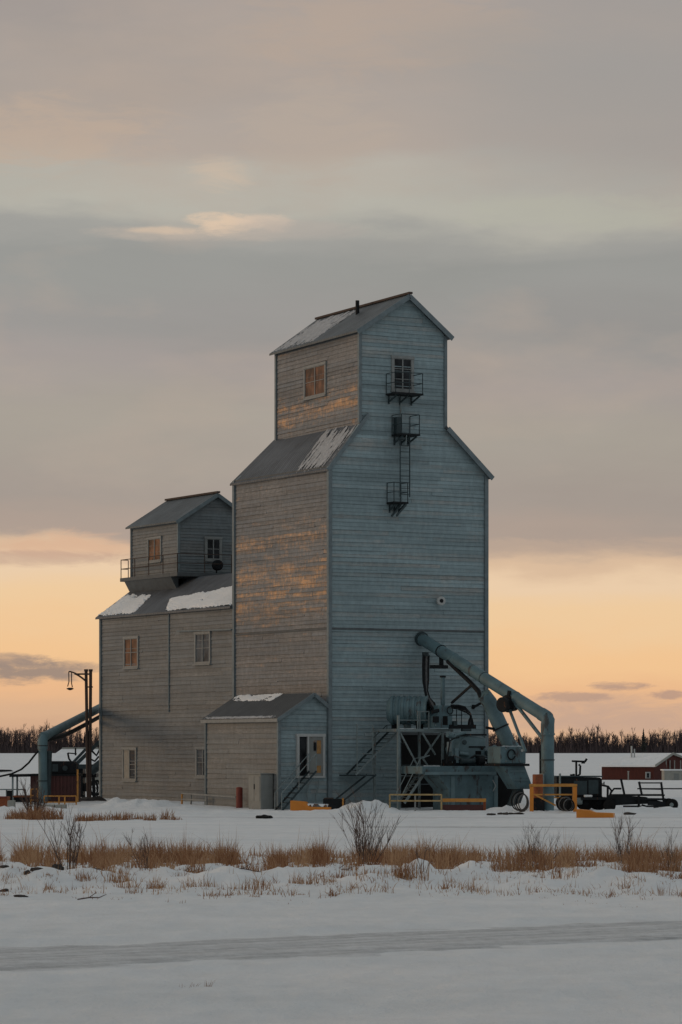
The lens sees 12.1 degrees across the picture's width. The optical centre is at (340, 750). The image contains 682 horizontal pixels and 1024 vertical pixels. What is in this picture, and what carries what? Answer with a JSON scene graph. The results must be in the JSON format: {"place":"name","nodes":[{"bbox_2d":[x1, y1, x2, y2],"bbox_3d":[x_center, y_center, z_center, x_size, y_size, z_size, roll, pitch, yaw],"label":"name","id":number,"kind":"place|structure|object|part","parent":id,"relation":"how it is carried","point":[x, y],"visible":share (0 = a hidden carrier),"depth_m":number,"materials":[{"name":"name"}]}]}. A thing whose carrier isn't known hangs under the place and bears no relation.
{"place":"outdoors","nodes":[
{"label":"outdoors","id":0,"kind":"place"},
{"bbox_2d":[256,815,272,818],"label":"rubber scrap","id":1,"kind":"object","parent":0,"point":[263,816],"visible":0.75,"depth_m":136.65,"materials":[{"name":"black rubber"}]},
{"bbox_2d":[0,753,681,1023],"bbox_3d":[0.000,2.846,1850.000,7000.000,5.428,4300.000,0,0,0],"label":"snow ground","id":2,"kind":"structure","parent":0,"point":[611,983],"depth_m":50.24,"materials":[{"name":"white snow"}]},
{"bbox_2d":[0,796,9,806],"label":"orange skip","id":3,"kind":"object","parent":2,"relation":"on","point":[4,800],"visible":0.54,"depth_m":158.00,"materials":[{"name":"metal"}]},
{"bbox_2d":[6,790,12,799],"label":"dark bin","id":4,"kind":"object","parent":2,"relation":"on","point":[9,792],"visible":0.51,"depth_m":166.01,"materials":[{"name":"metal"}]},
{"bbox_2d":[7,800,15,806],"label":"concrete block","id":5,"kind":"object","parent":2,"relation":"on","point":[11,803],"depth_m":156.00,"materials":[{"name":"grey concrete"}]},
{"bbox_2d":[9,774,29,801],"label":"open canopy","id":6,"kind":"object","parent":2,"relation":"on","point":[16,798],"visible":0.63,"depth_m":167.86,"materials":[{"name":"metal"}]},
{"bbox_2d":[19,725,26,751],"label":"bare tree","id":7,"kind":"object","parent":2,"relation":"on","point":[22,735],"visible":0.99,"depth_m":1396.35,"materials":[{"name":"brown plant"}]},
{"bbox_2d":[24,729,33,748],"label":"bare tree","id":8,"kind":"object","parent":2,"relation":"on","point":[28,738],"visible":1,"depth_m":1395.62,"materials":[{"name":"brown plant"}]},
{"bbox_2d":[17,775,48,812],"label":"bare shrub","id":9,"kind":"object","parent":2,"relation":"on","point":[35,799],"visible":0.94,"depth_m":136.95,"materials":[{"name":"plant"}]},
{"bbox_2d":[30,867,42,871],"bbox_3d":[-5.916,2.348,62.916,0.284,0.157,0.277,0,0,-40],"label":"dirt clod","id":10,"kind":"object","parent":2,"relation":"on","point":[35,869],"visible":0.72,"depth_m":62.83,"materials":[{"name":"soil"}]},
{"bbox_2d":[30,761,82,801],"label":"red container","id":11,"kind":"object","parent":2,"relation":"on","point":[65,777],"visible":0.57,"depth_m":168.00,"materials":[{"name":"metal"}]},
{"bbox_2d":[52,864,63,869],"bbox_3d":[-5.597,2.350,63.789,0.266,0.233,0.287,0,0,0],"label":"dirt clod","id":12,"kind":"object","parent":2,"relation":"on","point":[56,866],"visible":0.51,"depth_m":63.69,"materials":[{"name":"soil"}]},
{"bbox_2d":[44,795,76,804],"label":"safety rail","id":13,"kind":"object","parent":2,"relation":"on","point":[64,796],"visible":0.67,"depth_m":163.93,"materials":[{"name":"yellow metal"}]},
{"bbox_2d":[55,804,66,808],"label":"concrete block","id":14,"kind":"object","parent":2,"relation":"on","point":[60,805],"depth_m":156.00,"materials":[{"name":"grey concrete"}]},
{"bbox_2d":[38,800,87,869],"bbox_3d":[-5.495,1.674,63.943,0.602,1.567,1.073,0,0,43],"label":"bare shrub","id":15,"kind":"object","parent":2,"relation":"on","point":[70,845],"visible":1,"depth_m":63.98,"materials":[{"name":"brown plant"}]},
{"bbox_2d":[52,747,98,784],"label":"snowy shed","id":16,"kind":"structure","parent":2,"relation":"on","point":[60,755],"depth_m":381.04,"materials":[{"name":"snow"}]},
{"bbox_2d":[66,669,92,796],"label":"yard lamp","id":17,"kind":"object","parent":2,"relation":"on","point":[88,732],"visible":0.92,"depth_m":173.93,"materials":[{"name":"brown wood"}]},
{"bbox_2d":[67,740,98,796],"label":"old loader","id":18,"kind":"object","parent":2,"relation":"on","point":[79,758],"visible":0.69,"depth_m":183.84,"materials":[{"name":"metal"}]},
{"bbox_2d":[77,892,106,899],"bbox_3d":[-4.322,2.524,56.061,0.506,0.137,0.118,0,0,0],"label":"fallen twig","id":19,"kind":"object","parent":2,"relation":"on","point":[91,897],"visible":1,"depth_m":56.04,"materials":[{"name":"brown wood"}]},
{"bbox_2d":[81,796,106,800],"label":"dirt heap","id":20,"kind":"object","parent":2,"relation":"on","point":[97,798],"visible":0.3,"depth_m":171.63,"materials":[{"name":"soil"}]},
{"bbox_2d":[123,827,151,869],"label":"bare shrub","id":21,"kind":"object","parent":2,"relation":"on","point":[141,848],"visible":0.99,"depth_m":66.06,"materials":[{"name":"brown plant"}]},
{"bbox_2d":[95,491,231,801],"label":"grain annex","id":22,"kind":"object","parent":2,"relation":"on","point":[165,654],"visible":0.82,"depth_m":175.87,"materials":[{"name":"grey wood"}]},
{"bbox_2d":[37,704,98,802],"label":"loading pipe","id":23,"kind":"object","parent":22,"relation":"attached to","point":[44,765],"visible":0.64,"depth_m":166.16,"materials":[{"name":"grey metal"}]},
{"bbox_2d":[0,750,38,776],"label":"black cable","id":24,"kind":"object","parent":23,"relation":"hanging from","point":[29,761],"visible":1,"depth_m":164.56,"materials":[{"name":"rubber"}]},
{"bbox_2d":[48,715,98,741],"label":"flexible hose","id":25,"kind":"object","parent":23,"relation":"hanging from","point":[70,732],"visible":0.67,"depth_m":172.95,"materials":[{"name":"rubber"}]},
{"bbox_2d":[120,747,137,781],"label":"window","id":26,"kind":"structure","parent":22,"relation":"in","point":[129,761],"depth_m":177.06,"materials":[{"name":"paint"}]},
{"bbox_2d":[122,636,139,669],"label":"window","id":27,"kind":"structure","parent":22,"relation":"in","point":[129,642],"depth_m":176.93,"materials":[{"name":"paint"}]},
{"bbox_2d":[145,536,162,563],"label":"window","id":28,"kind":"structure","parent":22,"relation":"in","point":[156,540],"depth_m":178.66,"materials":[{"name":"paint"}]},
{"bbox_2d":[194,746,203,778],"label":"window","id":29,"kind":"structure","parent":22,"relation":"in","point":[199,750],"depth_m":169.73,"materials":[{"name":"paint"}]},
{"bbox_2d":[192,631,211,665],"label":"window","id":30,"kind":"structure","parent":22,"relation":"in","point":[202,649],"depth_m":169.36,"materials":[{"name":"paint"}]},
{"bbox_2d":[204,536,222,561],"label":"window","id":31,"kind":"structure","parent":22,"relation":"in","point":[213,545],"depth_m":177.14,"materials":[{"name":"paint"}]},
{"bbox_2d":[212,560,222,572],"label":"floodlight","id":32,"kind":"object","parent":22,"relation":"attached to","point":[217,565],"visible":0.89,"depth_m":176.34,"materials":[{"name":"metal"}]},
{"bbox_2d":[181,793,235,804],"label":"wooden rail","id":33,"kind":"object","parent":2,"relation":"on","point":[191,799],"visible":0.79,"depth_m":162.85,"materials":[{"name":"yellow paint"}]},
{"bbox_2d":[236,787,242,807],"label":"bollard","id":34,"kind":"object","parent":2,"relation":"on","point":[239,797],"visible":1,"depth_m":158.68,"materials":[{"name":"red metal"}]},
{"bbox_2d":[247,773,273,808],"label":"metal cabinet","id":35,"kind":"object","parent":2,"relation":"on","point":[260,790],"visible":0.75,"depth_m":156.57,"materials":[{"name":"grey metal"}]},
{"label":"door","id":36,"kind":"part","parent":35,"relation":"part of","materials":[{"name":"grey paint"}]},
{"bbox_2d":[200,693,329,809],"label":"side shed","id":37,"kind":"structure","parent":2,"relation":"on","point":[281,737],"depth_m":157.72,"materials":[{"name":"grey wood"}]},
{"bbox_2d":[295,734,325,777],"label":"door","id":38,"kind":"structure","parent":37,"relation":"in","point":[306,744],"depth_m":157.02,"materials":[{"name":"white paint"}]},
{"bbox_2d":[274,753,316,809],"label":"entry steps","id":39,"kind":"structure","parent":2,"relation":"on","point":[293,789],"depth_m":155.97,"materials":[{"name":"black metal"}]},
{"bbox_2d":[290,800,330,810],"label":"plough blade","id":40,"kind":"object","parent":2,"relation":"on","point":[298,805],"visible":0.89,"depth_m":150.00,"materials":[{"name":"orange paint"}]},
{"bbox_2d":[323,798,344,809],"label":"dark crate","id":41,"kind":"object","parent":2,"relation":"on","point":[333,803],"visible":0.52,"depth_m":153.50,"materials":[{"name":"metal"}]},
{"bbox_2d":[0,804,681,987],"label":"dead grass","id":42,"kind":"structure","parent":2,"relation":"on","point":[102,858],"depth_m":67.79,"materials":[{"name":"brown plant"}]},
{"bbox_2d":[0,724,681,752],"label":"woodland","id":43,"kind":"object","parent":2,"relation":"on","point":[70,739],"visible":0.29,"depth_m":1410.31,"materials":[{"name":"brown plant"}]},
{"bbox_2d":[0,740,681,752],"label":"undergrowth","id":44,"kind":"object","parent":2,"relation":"on","point":[532,749],"visible":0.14,"depth_m":1399.94,"materials":[{"name":"brown plant"}]},
{"bbox_2d":[230,292,493,807],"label":"grain elevator","id":45,"kind":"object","parent":2,"relation":"on","point":[343,580],"visible":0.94,"depth_m":160.11,"materials":[{"name":"blue"}]},
{"bbox_2d":[302,361,326,400],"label":"window","id":46,"kind":"structure","parent":45,"relation":"in","point":[317,389],"depth_m":163.07,"materials":[{"name":"paint"}]},
{"bbox_2d":[387,482,408,516],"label":"ladder platform","id":47,"kind":"structure","parent":45,"relation":"attached to","point":[398,508],"depth_m":158.90,"materials":[{"name":"metal"}]},
{"bbox_2d":[390,355,415,392],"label":"window","id":48,"kind":"structure","parent":45,"relation":"in","point":[407,361],"depth_m":159.55,"materials":[{"name":"paint"}]},
{"bbox_2d":[386,372,422,405],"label":"wall balcony","id":49,"kind":"structure","parent":45,"relation":"attached to","point":[405,394],"depth_m":158.95,"materials":[{"name":"metal"}]},
{"bbox_2d":[400,436,409,496],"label":"wall ladder","id":50,"kind":"object","parent":45,"relation":"attached to","point":[407,470],"depth_m":159.18,"materials":[{"name":"black metal"}]},
{"bbox_2d":[392,405,419,445],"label":"ladder platform","id":51,"kind":"structure","parent":45,"relation":"attached to","point":[398,423],"depth_m":159.08,"materials":[{"name":"metal"}]},
{"bbox_2d":[436,596,445,604],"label":"wall lamp","id":52,"kind":"object","parent":45,"relation":"attached to","point":[440,600],"visible":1,"depth_m":160.20,"materials":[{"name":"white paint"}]},
{"bbox_2d":[471,702,480,708],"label":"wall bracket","id":53,"kind":"object","parent":45,"relation":"attached to","point":[475,706],"depth_m":161.46,"materials":[{"name":"metal"}]},
{"bbox_2d":[415,632,554,810],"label":"grain spout","id":54,"kind":"object","parent":45,"relation":"attached to","point":[545,717],"visible":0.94,"depth_m":151.44,"materials":[{"name":"teal paint"}]},
{"bbox_2d":[422,652,435,709],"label":"hanging hose","id":55,"kind":"object","parent":54,"relation":"hanging from","point":[425,671],"visible":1,"depth_m":159.31,"materials":[{"name":"black rubber"}]},
{"bbox_2d":[446,660,530,805],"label":"discharge arm","id":56,"kind":"object","parent":54,"relation":"attached to","point":[507,759],"visible":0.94,"depth_m":154.45},
{"bbox_2d":[496,690,517,712],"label":"winch drum","id":57,"kind":"object","parent":54,"relation":"hanging from","point":[505,703],"visible":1,"depth_m":151.72,"materials":[{"name":"metal"}]},
{"bbox_2d":[508,704,540,751],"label":"pipe stay","id":58,"kind":"object","parent":54,"relation":"attached to","point":[528,720],"visible":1,"depth_m":150.95,"materials":[{"name":"teal paint"}]},
{"bbox_2d":[330,781,399,864],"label":"bare shrub","id":59,"kind":"object","parent":2,"relation":"on","point":[355,830],"visible":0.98,"depth_m":69.98,"materials":[{"name":"plant"}]},
{"bbox_2d":[335,724,396,799],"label":"wall stair","id":60,"kind":"object","parent":2,"relation":"on","point":[367,762],"depth_m":156.92,"materials":[{"name":"grey metal"}]},
{"bbox_2d":[371,711,452,809],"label":"access platform","id":61,"kind":"structure","parent":2,"relation":"on","point":[398,730],"depth_m":156.53,"materials":[{"name":"grey metal"}]},
{"bbox_2d":[386,696,429,728],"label":"blower drum","id":62,"kind":"object","parent":61,"relation":"on","point":[406,708],"visible":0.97,"depth_m":156.77,"materials":[{"name":"teal paint"}]},
{"bbox_2d":[389,794,441,810],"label":"safety rail","id":63,"kind":"object","parent":2,"relation":"on","point":[414,800],"visible":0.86,"depth_m":148.42,"materials":[{"name":"yellow metal"}]},
{"bbox_2d":[416,847,430,871],"bbox_3d":[1.577,2.097,61.983,0.323,0.593,0.442,0,0,0],"label":"bare shrub","id":64,"kind":"object","parent":2,"relation":"on","point":[424,858],"visible":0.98,"depth_m":61.97,"materials":[{"name":"brown plant"}]},
{"bbox_2d":[401,766,497,809],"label":"hopper","id":65,"kind":"object","parent":2,"relation":"on","point":[463,781],"visible":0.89,"depth_m":155.67,"materials":[{"name":"teal paint"}]},
{"bbox_2d":[395,755,429,803],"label":"steps","id":66,"kind":"structure","parent":65,"relation":"attached to","point":[414,787],"depth_m":155.19,"materials":[{"name":"grey metal"}]},
{"bbox_2d":[442,731,495,765],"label":"pump housing","id":67,"kind":"object","parent":65,"relation":"on","point":[463,749],"visible":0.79,"depth_m":156.15,"materials":[{"name":"paint"}]},
{"bbox_2d":[423,675,475,730],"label":"drive unit","id":68,"kind":"object","parent":67,"relation":"on","point":[441,715],"visible":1,"depth_m":156.77,"materials":[{"name":"teal paint"}]},
{"bbox_2d":[443,798,485,810],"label":"kerb beam","id":69,"kind":"structure","parent":2,"relation":"on","point":[465,807],"depth_m":149.00,"materials":[{"name":"yellow paint"}]},
{"bbox_2d":[496,771,511,806],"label":"dark hopper","id":70,"kind":"object","parent":2,"relation":"on","point":[504,793],"visible":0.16,"depth_m":157.06,"materials":[{"name":"black metal"}]},
{"bbox_2d":[511,791,528,810],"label":"hose coil","id":71,"kind":"object","parent":2,"relation":"on","point":[525,808],"visible":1,"depth_m":147.32,"materials":[{"name":"black rubber"}]},
{"bbox_2d":[510,822,561,868],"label":"bare shrub","id":72,"kind":"object","parent":2,"relation":"on","point":[528,840],"visible":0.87,"depth_m":66.83,"materials":[{"name":"brown plant"}]},
{"bbox_2d":[532,774,544,810],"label":"oil drum","id":73,"kind":"object","parent":2,"relation":"on","point":[539,804],"visible":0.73,"depth_m":148.76,"materials":[{"name":"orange metal"}]},
{"bbox_2d":[539,751,540,773],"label":"dark post","id":74,"kind":"object","parent":2,"relation":"on","point":[539,762],"visible":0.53,"depth_m":149.55,"materials":[{"name":"metal"}]},
{"bbox_2d":[529,784,576,811],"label":"guard cage","id":75,"kind":"object","parent":2,"relation":"on","point":[573,794],"visible":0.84,"depth_m":146.74,"materials":[{"name":"orange paint"}]},
{"bbox_2d":[556,731,566,752],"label":"bare tree","id":76,"kind":"object","parent":2,"relation":"on","point":[562,734],"visible":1,"depth_m":1397.14,"materials":[{"name":"brown plant"}]},
{"bbox_2d":[556,796,574,810],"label":"hose coil","id":77,"kind":"object","parent":2,"relation":"on","point":[572,807],"visible":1,"depth_m":146.00,"materials":[{"name":"black rubber"}]},
{"bbox_2d":[568,726,572,752],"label":"bare tree","id":78,"kind":"object","parent":2,"relation":"on","point":[571,731],"visible":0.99,"depth_m":1395.98,"materials":[{"name":"brown plant"}]},
{"bbox_2d":[554,758,606,809],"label":"service truck","id":79,"kind":"object","parent":2,"relation":"on","point":[589,792],"visible":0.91,"depth_m":153.00,"materials":[{"name":"metal"}]},
{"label":"door panel","id":80,"kind":"part","parent":79,"relation":"part of","materials":[{"name":"black metal"}]},
{"bbox_2d":[580,728,586,752],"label":"bare tree","id":81,"kind":"object","parent":2,"relation":"on","point":[583,738],"visible":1,"depth_m":1396.68,"materials":[{"name":"brown plant"}]},
{"bbox_2d":[586,727,593,752],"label":"bare tree","id":82,"kind":"object","parent":2,"relation":"on","point":[590,736],"visible":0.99,"depth_m":1395.24,"materials":[{"name":"brown plant"}]},
{"bbox_2d":[593,726,599,747],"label":"bare tree","id":83,"kind":"object","parent":2,"relation":"on","point":[597,731],"visible":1,"depth_m":1397.12,"materials":[{"name":"brown plant"}]},
{"bbox_2d":[603,731,613,752],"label":"bare tree","id":84,"kind":"object","parent":2,"relation":"on","point":[609,739],"visible":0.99,"depth_m":1396.51,"materials":[{"name":"brown plant"}]},
{"bbox_2d":[604,810,640,862],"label":"bare shrub","id":85,"kind":"object","parent":2,"relation":"on","point":[619,845],"visible":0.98,"depth_m":68.94,"materials":[{"name":"plant"}]},
{"bbox_2d":[624,812,635,814],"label":"dark debris","id":86,"kind":"object","parent":2,"relation":"on","point":[627,813],"visible":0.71,"depth_m":144.74,"materials":[{"name":"soil"}]},
{"bbox_2d":[629,727,635,750],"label":"bare tree","id":87,"kind":"object","parent":2,"relation":"on","point":[632,740],"visible":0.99,"depth_m":1396.72,"materials":[{"name":"brown plant"}]},
{"bbox_2d":[599,746,681,779],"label":"red barn","id":88,"kind":"structure","parent":2,"relation":"on","point":[643,766],"depth_m":598.72,"materials":[{"name":"wood"}]},
{"bbox_2d":[645,772,649,777],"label":"window","id":89,"kind":"structure","parent":88,"relation":"in","point":[647,774],"depth_m":596.21,"materials":[{"name":"white paint"}]},
{"bbox_2d":[601,779,681,809],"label":"flatbed trailer","id":90,"kind":"object","parent":2,"relation":"on","point":[612,801],"visible":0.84,"depth_m":152.45,"materials":[{"name":"metal"}]},
{"bbox_2d":[640,728,646,752],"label":"spruce tree","id":91,"kind":"object","parent":2,"relation":"on","point":[643,748],"visible":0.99,"depth_m":1395.85,"materials":[{"name":"green plant"}]},
{"bbox_2d":[659,827,681,867],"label":"bare shrub","id":92,"kind":"object","parent":2,"relation":"on","point":[670,842],"visible":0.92,"depth_m":66.01,"materials":[{"name":"brown plant"}]},
{"bbox_2d":[660,769,681,779],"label":"grey outbuilding","id":93,"kind":"structure","parent":2,"relation":"on","point":[671,774],"depth_m":585.00,"materials":[{"name":"concrete"}]},
{"bbox_2d":[674,773,678,779],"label":"door","id":94,"kind":"structure","parent":93,"relation":"in","point":[676,775],"depth_m":584.96,"materials":[{"name":"grey paint"}]},
{"bbox_2d":[0,920,681,971],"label":"snow road","id":95,"kind":"structure","parent":0,"point":[46,958],"depth_m":43.06,"materials":[{"name":"white snow"}]},
{"bbox_2d":[0,816,681,818],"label":"yard track","id":96,"kind":"structure","parent":0,"point":[389,817],"depth_m":137.45,"materials":[{"name":"grey metal"}]},
{"bbox_2d":[576,809,614,817],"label":"plough blade","id":97,"kind":"object","parent":96,"relation":"on","point":[582,813],"visible":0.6,"depth_m":136.50,"materials":[{"name":"orange paint"}]},
{"bbox_2d":[0,0,681,746],"label":"sky","id":98,"kind":"structure","parent":0,"point":[186,186],"materials":[{"name":"grey"}]},
{"bbox_2d":[369,826,681,827],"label":"yard track","id":99,"kind":"structure","parent":0,"point":[505,827],"depth_m":110.13,"materials":[{"name":"grey metal"}]}
]}

